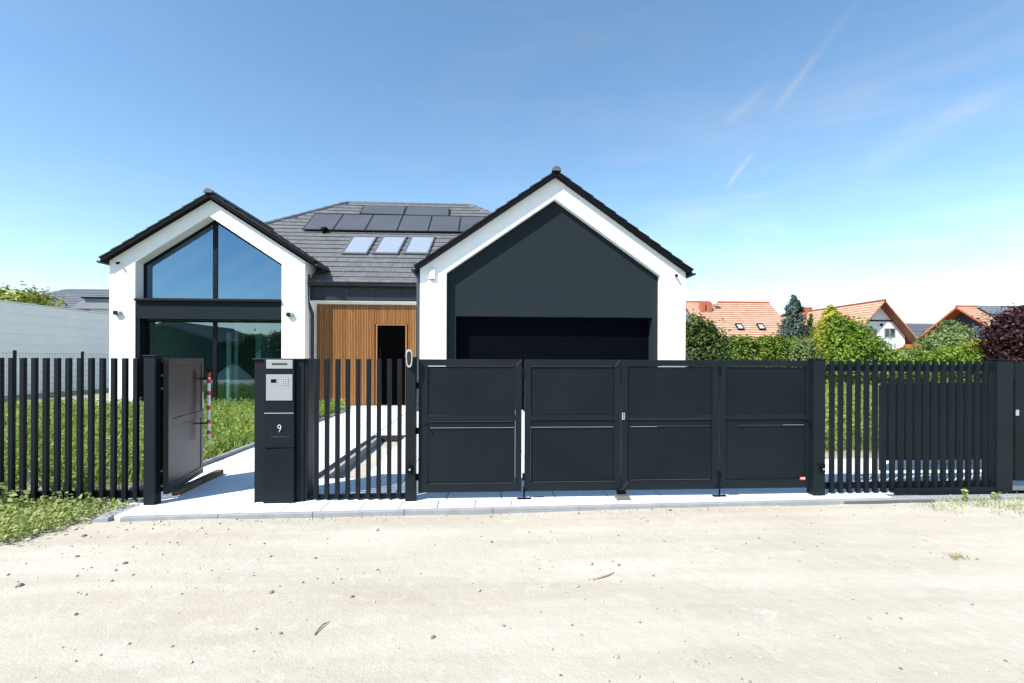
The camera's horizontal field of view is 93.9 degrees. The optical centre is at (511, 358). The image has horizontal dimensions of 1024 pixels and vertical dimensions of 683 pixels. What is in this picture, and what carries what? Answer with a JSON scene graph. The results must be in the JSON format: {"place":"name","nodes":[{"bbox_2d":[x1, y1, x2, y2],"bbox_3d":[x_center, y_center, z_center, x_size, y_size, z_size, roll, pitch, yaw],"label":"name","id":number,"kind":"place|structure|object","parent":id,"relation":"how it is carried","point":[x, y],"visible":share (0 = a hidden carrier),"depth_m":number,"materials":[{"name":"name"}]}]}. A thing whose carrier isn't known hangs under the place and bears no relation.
{"place":"outdoors","nodes":[
{"label":"outdoors","id":0,"kind":"place"},
{"bbox_2d":[0,300,108,395],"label":"panel wall","id":1,"kind":"structure","parent":0,"point":[30,331],"depth_m":23.31,"materials":[{"name":"concrete"}]},
{"bbox_2d":[30,289,108,312],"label":"neighbour house","id":2,"kind":"structure","parent":0,"point":[95,300],"depth_m":44.83,"materials":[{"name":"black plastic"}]},
{"bbox_2d":[0,500,1023,682],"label":"dirt road","id":3,"kind":"structure","parent":0,"point":[216,634],"depth_m":3.16,"materials":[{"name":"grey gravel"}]},
{"bbox_2d":[0,482,16,504],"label":"weed","id":4,"kind":"object","parent":3,"relation":"on","point":[3,498],"visible":0.73,"depth_m":4.89,"materials":[{"name":"green plant"}]},
{"bbox_2d":[7,489,29,510],"bbox_3d":[-4.967,1.438,4.813,0.199,0.267,0.157,0,0,-35],"label":"weed","id":5,"kind":"object","parent":3,"relation":"on","point":[21,497],"visible":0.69,"depth_m":4.80,"materials":[{"name":"green plant"}]},
{"bbox_2d":[40,492,56,507],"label":"weed","id":6,"kind":"object","parent":3,"relation":"on","point":[46,500],"visible":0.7,"depth_m":4.90,"materials":[{"name":"green plant"}]},
{"bbox_2d":[55,491,73,504],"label":"weed","id":7,"kind":"object","parent":3,"relation":"on","point":[58,499],"visible":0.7,"depth_m":4.90,"materials":[{"name":"green plant"}]},
{"bbox_2d":[0,496,139,541],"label":"verge weeds","id":8,"kind":"object","parent":3,"relation":"on","point":[12,518],"visible":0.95,"depth_m":4.58,"materials":[{"name":"green plant"}]},
{"bbox_2d":[79,492,95,508],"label":"weed","id":9,"kind":"object","parent":3,"relation":"on","point":[89,500],"visible":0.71,"depth_m":4.98,"materials":[{"name":"green plant"}]},
{"bbox_2d":[120,497,896,521],"bbox_3d":[0.254,1.615,5.018,8.143,0.130,0.066,0,0,-5],"label":"kerb strip","id":10,"kind":"object","parent":3,"relation":"on","point":[435,511],"visible":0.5,"depth_m":4.94,"materials":[{"name":"concrete"}]},
{"bbox_2d":[52,494,1023,522],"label":"fence footing","id":11,"kind":"object","parent":3,"relation":"on","point":[107,516],"visible":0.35,"depth_m":5.40,"materials":[{"name":"concrete"}]},
{"bbox_2d":[825,359,1014,494],"bbox_3d":[4.781,0.798,5.604,2.221,1.597,0.144,0,0,-3],"label":"picket fence","id":12,"kind":"object","parent":11,"relation":"on","point":[997,431],"visible":0.94,"depth_m":5.60,"materials":[{"name":"black metal"}]},
{"bbox_2d":[589,572,614,579],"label":"twig","id":13,"kind":"object","parent":3,"relation":"on","point":[602,576],"visible":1,"depth_m":3.45,"materials":[{"name":"beige wood"}]},
{"bbox_2d":[938,551,969,560],"bbox_3d":[3.618,1.598,3.872,0.238,0.050,0.171,0,0,10],"label":"grass tuft","id":14,"kind":"object","parent":3,"relation":"on","point":[956,556],"visible":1,"depth_m":3.89,"materials":[{"name":"beige plant"}]},
{"bbox_2d":[905,492,1023,513],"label":"sparse weeds","id":15,"kind":"object","parent":3,"relation":"on","point":[980,503],"visible":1,"depth_m":5.19,"materials":[{"name":"green plant"}]},
{"bbox_2d":[960,488,970,501],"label":"weed","id":16,"kind":"object","parent":3,"relation":"on","point":[964,491],"visible":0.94,"depth_m":5.39,"materials":[{"name":"green plant"}]},
{"bbox_2d":[990,492,1000,500],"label":"weed","id":17,"kind":"object","parent":3,"relation":"on","point":[994,493],"visible":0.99,"depth_m":5.44,"materials":[{"name":"green plant"}]},
{"bbox_2d":[0,0,1023,322],"label":"sky","id":18,"kind":"structure","parent":0,"point":[824,153],"materials":[{"name":"blue"}]},
{"bbox_2d":[4,382,1023,504],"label":"yard ground","id":19,"kind":"structure","parent":0,"point":[74,394],"depth_m":8.78,"materials":[{"name":"green plant"}]},
{"bbox_2d":[0,281,70,307],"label":"tree","id":20,"kind":"object","parent":19,"relation":"on","point":[25,297],"visible":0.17,"depth_m":35.41,"materials":[{"name":"green plant"}]},
{"bbox_2d":[5,350,107,408],"bbox_3d":[-14.944,0.668,15.440,0.060,1.860,12.602,0,0,-3],"label":"wire fence","id":21,"kind":"object","parent":19,"relation":"on","point":[15,354],"visible":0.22,"depth_m":15.67,"materials":[{"name":"black metal"}]},
{"bbox_2d":[4,397,352,502],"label":"yard weeds","id":22,"kind":"object","parent":19,"relation":"on","point":[237,423],"visible":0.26,"depth_m":8.70,"materials":[{"name":"green plant"}]},
{"bbox_2d":[129,409,344,489],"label":"garden kerb","id":23,"kind":"structure","parent":19,"relation":"on","point":[227,454],"depth_m":7.56,"materials":[{"name":"concrete"}]},
{"bbox_2d":[320,438,375,478],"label":"drain kerb","id":24,"kind":"structure","parent":19,"relation":"on","point":[352,460],"depth_m":7.48,"materials":[{"name":"concrete"}]},
{"bbox_2d":[340,442,396,478],"bbox_3d":[-2.273,1.668,7.889,0.510,0.015,3.420,0,0,-3],"label":"sand bed","id":25,"kind":"object","parent":19,"relation":"on","point":[373,460],"visible":0.37,"depth_m":7.80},
{"bbox_2d":[96,166,695,411],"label":"modern house","id":26,"kind":"structure","parent":19,"relation":"on","point":[555,264],"depth_m":14.82,"materials":[{"name":"white paint"}]},
{"bbox_2d":[143,220,215,298],"bbox_3d":[-10.517,-3.157,15.197,2.254,2.587,0.070,0,0,-3],"label":"window","id":27,"kind":"structure","parent":26,"relation":"in","point":[186,270],"depth_m":15.20,"materials":[{"name":"blue glass"}]},
{"bbox_2d":[147,320,214,404],"bbox_3d":[-10.514,0.118,15.198,2.082,2.690,0.070,0,0,-3],"label":"window","id":28,"kind":"structure","parent":26,"relation":"in","point":[148,321],"depth_m":15.19,"materials":[{"name":"black"}]},
{"bbox_2d":[215,220,281,299],"bbox_3d":[-8.357,-3.144,15.326,2.218,2.576,0.070,0,0,-3],"label":"window","id":29,"kind":"structure","parent":26,"relation":"in","point":[242,270],"depth_m":15.30,"materials":[{"name":"blue glass"}]},
{"bbox_2d":[215,321,281,404],"bbox_3d":[-8.368,0.126,15.326,2.218,2.690,0.070,0,0,-3],"label":"window","id":30,"kind":"structure","parent":26,"relation":"in","point":[216,322],"depth_m":15.25,"materials":[{"name":"black"}]},
{"bbox_2d":[377,325,404,404],"bbox_3d":[-3.980,0.204,15.749,0.916,2.624,0.074,0,0,-3],"label":"front door","id":31,"kind":"structure","parent":26,"relation":"in","point":[390,338],"depth_m":15.76,"materials":[{"name":"black"}]},
{"bbox_2d":[456,317,648,410],"bbox_3d":[1.271,0.159,14.651,5.922,2.831,0.060,0,0,-3],"label":"garage door","id":32,"kind":"structure","parent":26,"relation":"in","point":[487,337],"depth_m":14.62,"materials":[{"name":"black metal"}]},
{"bbox_2d":[685,309,739,359],"bbox_3d":[8.533,-0.269,21.542,3.341,4.006,3.095,0,0,-3],"label":"shrub","id":33,"kind":"object","parent":19,"relation":"on","point":[701,338],"visible":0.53,"depth_m":21.14,"materials":[{"name":"green plant"}]},
{"bbox_2d":[712,338,736,357],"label":"thuja","id":34,"kind":"object","parent":19,"relation":"on","point":[728,346],"visible":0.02,"depth_m":26.43,"materials":[{"name":"green plant"}]},
{"bbox_2d":[728,334,750,359],"bbox_3d":[12.516,0.156,26.721,1.693,3.184,1.576,0,0,13],"label":"thuja","id":35,"kind":"object","parent":19,"relation":"on","point":[738,340],"visible":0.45,"depth_m":26.50,"materials":[{"name":"green plant"}]},
{"bbox_2d":[736,333,764,359],"bbox_3d":[13.215,0.164,26.833,1.530,3.173,1.560,0,0,-3],"label":"thuja","id":36,"kind":"object","parent":19,"relation":"on","point":[751,346],"visible":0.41,"depth_m":26.61,"materials":[{"name":"green plant"}]},
{"bbox_2d":[754,333,779,359],"bbox_3d":[14.291,0.139,26.908,1.748,3.231,1.625,0,0,-3],"label":"thuja","id":37,"kind":"object","parent":19,"relation":"on","point":[766,342],"visible":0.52,"depth_m":26.64,"materials":[{"name":"green plant"}]},
{"bbox_2d":[769,335,791,359],"bbox_3d":[15.044,0.196,26.951,1.570,3.122,1.498,0,0,-3],"label":"thuja","id":38,"kind":"object","parent":19,"relation":"on","point":[781,340],"visible":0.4,"depth_m":26.66,"materials":[{"name":"green plant"}]},
{"bbox_2d":[782,336,801,359],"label":"thuja","id":39,"kind":"object","parent":19,"relation":"on","point":[793,341],"visible":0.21,"depth_m":26.82,"materials":[{"name":"green plant"}]},
{"bbox_2d":[772,294,817,356],"bbox_3d":[18.369,-1.216,31.213,4.020,6.016,3.901,0,0,-3],"label":"blue spruce","id":40,"kind":"object","parent":19,"relation":"on","point":[793,308],"visible":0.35,"depth_m":30.86,"materials":[{"name":"green plant"}]},
{"bbox_2d":[785,339,819,359],"bbox_3d":[15.759,0.289,26.015,2.113,2.942,2.089,0,0,33],"label":"shrub","id":41,"kind":"object","parent":19,"relation":"on","point":[808,350],"visible":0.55,"depth_m":25.75,"materials":[{"name":"green plant"}]},
{"bbox_2d":[803,313,816,348],"bbox_3d":[18.807,-0.566,30.205,1.918,4.663,1.868,0,0,-3],"label":"dwarf conifer","id":42,"kind":"object","parent":19,"relation":"on","point":[810,322],"visible":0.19,"depth_m":30.12,"materials":[{"name":"green plant"}]},
{"bbox_2d":[803,304,853,386],"bbox_3d":[18.576,-0.735,28.237,4.619,5.056,4.519,0,0,-3],"label":"golden conifer","id":43,"kind":"object","parent":19,"relation":"on","point":[831,310],"visible":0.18,"depth_m":27.96,"materials":[{"name":"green plant"}]},
{"bbox_2d":[813,312,901,387],"bbox_3d":[19.454,-0.398,26.679,5.642,4.381,3.973,0,0,-3],"label":"shrub","id":44,"kind":"object","parent":19,"relation":"on","point":[851,340],"visible":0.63,"depth_m":26.08,"materials":[{"name":"green plant"}]},
{"bbox_2d":[872,345,948,383],"bbox_3d":[21.031,0.521,25.214,4.140,2.516,2.526,0,0,-3],"label":"shrub","id":45,"kind":"object","parent":19,"relation":"on","point":[905,356],"visible":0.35,"depth_m":24.99,"materials":[{"name":"green plant"}]},
{"bbox_2d":[905,323,934,337],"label":"neighbour house","id":46,"kind":"structure","parent":19,"relation":"on","point":[916,329],"depth_m":64.62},
{"bbox_2d":[906,318,981,358],"bbox_3d":[25.840,-0.340,28.602,3.869,4.270,3.672,0,0,-41],"label":"tree","id":47,"kind":"object","parent":19,"relation":"on","point":[950,333],"visible":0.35,"depth_m":28.29,"materials":[{"name":"green plant"}]},
{"bbox_2d":[913,341,989,382],"bbox_3d":[23.263,0.392,24.907,4.188,2.790,2.962,0,0,-3],"label":"shrub","id":48,"kind":"object","parent":19,"relation":"on","point":[964,353],"visible":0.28,"depth_m":24.51,"materials":[{"name":"green plant"}]},
{"bbox_2d":[955,337,990,355],"bbox_3d":[25.483,0.235,26.004,2.138,3.117,2.269,0,0,-21],"label":"shrub","id":49,"kind":"object","parent":19,"relation":"on","point":[974,344],"visible":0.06,"depth_m":26.06,"materials":[{"name":"green plant"}]},
{"bbox_2d":[967,301,1023,378],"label":"purple maple","id":50,"kind":"object","parent":19,"relation":"on","point":[1007,328],"visible":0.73,"depth_m":23.30,"materials":[{"name":"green plant"}]},
{"bbox_2d":[1013,362,1023,480],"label":"panel gate","id":51,"kind":"structure","parent":19,"relation":"on","point":[1018,421],"depth_m":5.78,"materials":[{"name":"metal"}]},
{"bbox_2d":[105,406,1023,519],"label":"paving","id":52,"kind":"structure","parent":0,"point":[230,489],"depth_m":5.47,"materials":[{"name":"concrete"}]},
{"bbox_2d":[0,355,163,504],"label":"picket fence","id":53,"kind":"object","parent":52,"relation":"on","point":[149,493],"visible":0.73,"depth_m":5.04,"materials":[{"name":"metal"}]},
{"bbox_2d":[163,358,210,494],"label":"pedestrian gate","id":54,"kind":"structure","parent":53,"relation":"attached to","point":[183,400],"depth_m":5.52,"materials":[{"name":"black metal"}]},
{"bbox_2d":[172,469,223,494],"bbox_3d":[-3.838,1.503,5.876,0.090,0.062,1.000,0,0,-6],"label":"timber batten","id":55,"kind":"object","parent":52,"relation":"on","point":[192,484],"visible":0.89,"depth_m":5.79,"materials":[{"name":"brown wood"}]},
{"bbox_2d":[252,358,315,502],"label":"letterbox pillar","id":56,"kind":"structure","parent":52,"relation":"on","point":[279,438],"depth_m":5.11,"materials":[{"name":"metal"}]},
{"bbox_2d":[263,447,295,502],"bbox_3d":[-2.492,1.246,5.123,0.315,0.586,0.063,0,0,-3],"label":"letterbox door","id":57,"kind":"structure","parent":56,"relation":"in","point":[279,464],"depth_m":5.10,"materials":[{"name":"black metal"}]},
{"bbox_2d":[304,359,404,498],"bbox_3d":[-1.719,0.766,5.248,1.088,1.535,0.082,0,0,-3],"label":"picket fence","id":58,"kind":"object","parent":52,"relation":"on","point":[368,494],"visible":0.94,"depth_m":5.21,"materials":[{"name":"black metal"}]},
{"bbox_2d":[319,435,404,478],"bbox_3d":[-1.891,1.595,7.967,1.620,0.096,3.530,0,0,-3],"label":"drain channel","id":59,"kind":"object","parent":52,"relation":"on","point":[352,452],"visible":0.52,"depth_m":8.53,"materials":[{"name":"black"}]},
{"bbox_2d":[404,349,417,501],"bbox_3d":[-1.106,0.737,5.226,0.130,1.679,0.176,0,0,-3],"label":"gate post","id":60,"kind":"object","parent":52,"relation":"on","point":[410,427],"visible":0.99,"depth_m":5.18,"materials":[{"name":"black metal"}]},
{"bbox_2d":[416,359,810,499],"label":"driveway gate","id":61,"kind":"structure","parent":60,"relation":"attached to","point":[617,425],"depth_m":5.38,"materials":[{"name":"grey metal"}]},
{"bbox_2d":[806,358,826,495],"bbox_3d":[3.511,0.793,5.508,0.157,1.599,0.160,0,0,-3],"label":"gate post","id":62,"kind":"object","parent":52,"relation":"on","point":[817,449],"visible":0.85,"depth_m":5.46,"materials":[{"name":"black metal"}]},
{"bbox_2d":[878,383,981,469],"bbox_3d":[6.022,0.951,6.734,1.727,1.240,0.130,0,0,-3],"label":"slatted screen","id":63,"kind":"object","parent":52,"relation":"on","point":[896,418],"visible":0.19,"depth_m":6.67,"materials":[{"name":"black metal"}]},
{"bbox_2d":[320,415,934,507],"bbox_3d":[-0.103,1.656,10.493,9.050,0.187,10.840,0,0,-3],"label":"paving bed","id":64,"kind":"object","parent":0,"point":[890,501],"visible":0.11,"depth_m":5.33,"materials":[{"name":"grey concrete"}]},
{"bbox_2d":[685,296,801,359],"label":"neighbour house","id":65,"kind":"structure","parent":0,"point":[754,318],"depth_m":47.48,"materials":[{"name":"orange tile"}]},
{"bbox_2d":[780,299,919,349],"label":"neighbour house","id":66,"kind":"structure","parent":0,"point":[884,316],"depth_m":47.27,"materials":[{"name":"orange tile"}]},
{"bbox_2d":[867,329,876,336],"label":"window","id":67,"kind":"structure","parent":66,"relation":"in","point":[875,331],"depth_m":47.18,"materials":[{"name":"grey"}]},
{"bbox_2d":[884,328,894,337],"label":"window","id":68,"kind":"structure","parent":66,"relation":"in","point":[890,332],"depth_m":47.27,"materials":[{"name":"grey"}]},
{"bbox_2d":[825,382,879,449],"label":"lawn grass","id":69,"kind":"structure","parent":0,"point":[844,417],"depth_m":11.02,"materials":[{"name":"green plant"}]},
{"bbox_2d":[893,344,917,359],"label":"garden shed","id":70,"kind":"structure","parent":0,"point":[904,346],"depth_m":42.08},
{"bbox_2d":[922,460,981,463],"bbox_3d":[7.026,1.432,7.280,1.475,0.285,0.200,0,0,-3],"label":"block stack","id":71,"kind":"object","parent":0,"point":[955,461],"visible":0.02,"depth_m":7.17,"materials":[{"name":"concrete"}]},
{"bbox_2d":[918,305,1016,343],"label":"neighbour house","id":72,"kind":"structure","parent":0,"point":[961,313],"depth_m":47.38,"materials":[{"name":"orange tile"}]},
{"bbox_2d":[972,326,984,337],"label":"window","id":73,"kind":"structure","parent":72,"relation":"in","point":[975,328],"depth_m":46.64,"materials":[{"name":"grey"}]}
]}

